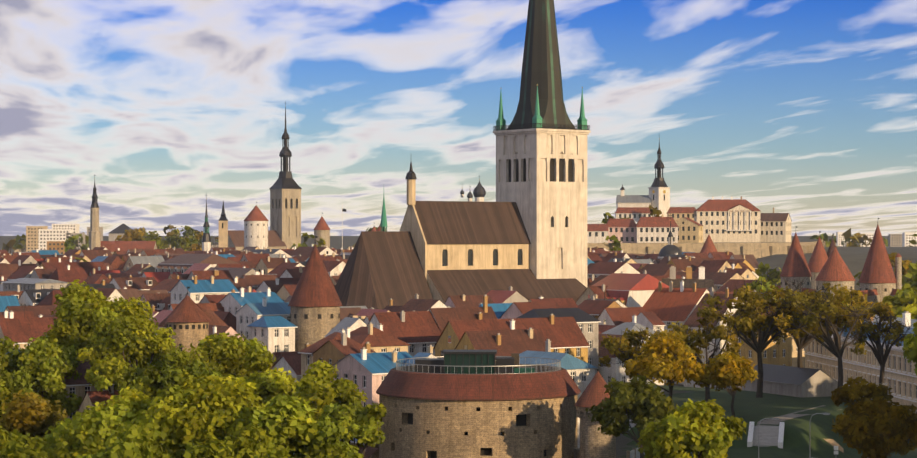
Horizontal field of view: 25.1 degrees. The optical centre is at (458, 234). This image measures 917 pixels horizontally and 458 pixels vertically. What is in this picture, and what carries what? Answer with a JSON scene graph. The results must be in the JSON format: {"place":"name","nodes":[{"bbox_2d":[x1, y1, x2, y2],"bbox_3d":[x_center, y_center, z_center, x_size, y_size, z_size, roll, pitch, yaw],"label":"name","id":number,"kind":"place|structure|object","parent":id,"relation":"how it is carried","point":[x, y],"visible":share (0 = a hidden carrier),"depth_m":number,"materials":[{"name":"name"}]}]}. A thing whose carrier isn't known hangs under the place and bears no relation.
{"place":"outdoors","nodes":[
{"label":"outdoors","id":0,"kind":"place"},
{"bbox_2d":[0,204,916,457],"bbox_3d":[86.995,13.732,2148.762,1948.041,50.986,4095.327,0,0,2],"label":"tree","id":1,"kind":"object","parent":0,"point":[202,387],"depth_m":270.11,"materials":[{"name":"green plant"}]},
{"bbox_2d":[0,236,916,457],"bbox_3d":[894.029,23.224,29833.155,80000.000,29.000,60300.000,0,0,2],"label":"ground","id":2,"kind":"structure","parent":0,"point":[621,440],"depth_m":890.46,"materials":[{"name":"green plant"}]},
{"bbox_2d":[89,101,495,253],"bbox_3d":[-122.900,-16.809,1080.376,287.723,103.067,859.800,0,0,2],"label":"church towers","id":3,"kind":"structure","parent":2,"relation":"on","point":[281,198],"depth_m":1052.44,"materials":[{"name":"beige"}]},
{"bbox_2d":[0,244,804,457],"bbox_3d":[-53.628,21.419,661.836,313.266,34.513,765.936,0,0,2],"label":"houses","id":4,"kind":"structure","parent":2,"relation":"on","point":[484,328],"depth_m":428.94,"materials":[{"name":"red tile"}]},
{"bbox_2d":[335,0,590,309],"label":"church","id":5,"kind":"structure","parent":2,"relation":"on","point":[449,236],"depth_m":496.95,"materials":[{"name":"beige"}]},
{"bbox_2d":[14,224,916,253],"bbox_3d":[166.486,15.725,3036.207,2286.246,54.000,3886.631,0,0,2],"label":"distant city blocks","id":6,"kind":"structure","parent":2,"relation":"on","point":[56,234],"depth_m":2010.20,"materials":[{"name":"white paint"}]},
{"bbox_2d":[379,395,577,457],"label":"round tower","id":7,"kind":"structure","parent":2,"relation":"on","point":[482,436],"depth_m":255.51,"materials":[{"name":"beige stone"}]},
{"bbox_2d":[376,350,580,400],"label":"tower roof","id":8,"kind":"structure","parent":7,"relation":"on","point":[397,382],"depth_m":258.12,"materials":[{"name":"red tile"}]},
{"bbox_2d":[163,218,901,355],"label":"tower wall","id":9,"kind":"structure","parent":2,"relation":"on","point":[312,311],"depth_m":401.74,"materials":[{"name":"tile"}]},
{"bbox_2d":[574,369,615,457],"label":"gate turret","id":10,"kind":"object","parent":2,"relation":"on","point":[590,449],"visible":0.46,"depth_m":256.39,"materials":[{"name":"stone"}]},
{"bbox_2d":[658,213,681,259],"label":"domed church","id":11,"kind":"structure","parent":2,"relation":"on","point":[670,248],"depth_m":696.60,"materials":[{"name":"grey paint"}]},
{"bbox_2d":[662,266,713,291],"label":"chimneys","id":12,"kind":"object","parent":2,"relation":"on","point":[707,283],"visible":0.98,"depth_m":488.93,"materials":[{"name":"paint"}]},
{"bbox_2d":[804,311,916,413],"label":"long building","id":13,"kind":"structure","parent":2,"relation":"on","point":[892,366],"depth_m":389.19,"materials":[{"name":"white paint"}]},
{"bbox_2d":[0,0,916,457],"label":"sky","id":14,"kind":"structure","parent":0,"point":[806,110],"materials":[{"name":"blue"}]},
{"bbox_2d":[587,239,824,258],"bbox_3d":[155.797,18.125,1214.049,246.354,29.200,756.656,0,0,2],"label":"stone wall","id":15,"kind":"structure","parent":0,"point":[685,247],"depth_m":901.03,"materials":[{"name":"stone"}]},
{"bbox_2d":[587,138,791,242],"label":"hilltop buildings","id":16,"kind":"structure","parent":15,"relation":"on","point":[710,225],"depth_m":943.41,"materials":[{"name":"beige paint"}]},
{"bbox_2d":[618,385,916,457],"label":"lawn","id":17,"kind":"structure","parent":0,"point":[821,425],"depth_m":295.56,"materials":[{"name":"green plant"}]},
{"bbox_2d":[626,364,837,457],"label":"white garden house","id":18,"kind":"structure","parent":17,"relation":"on","point":[802,375],"depth_m":336.16,"materials":[{"name":"grey paint"}]},
{"bbox_2d":[747,422,784,448],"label":"park stairs","id":19,"kind":"structure","parent":17,"relation":"on","point":[774,434],"depth_m":280.48,"materials":[{"name":"concrete"}]},
{"bbox_2d":[758,418,778,457],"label":"street lamp","id":20,"kind":"object","parent":17,"relation":"on","point":[758,431],"visible":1,"depth_m":245.52,"materials":[{"name":"silver metal"}]},
{"bbox_2d":[756,405,842,425],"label":"park footpath","id":21,"kind":"structure","parent":17,"relation":"on","point":[784,418],"depth_m":294.33,"materials":[{"name":"grey concrete"}]},
{"bbox_2d":[809,413,829,457],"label":"street lamp","id":22,"kind":"object","parent":17,"relation":"on","point":[810,433],"visible":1,"depth_m":252.32,"materials":[{"name":"silver metal"}]},
{"bbox_2d":[824,439,843,452],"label":"retaining wall","id":23,"kind":"structure","parent":17,"relation":"on","point":[835,443],"depth_m":285.90,"materials":[{"name":"stone"}]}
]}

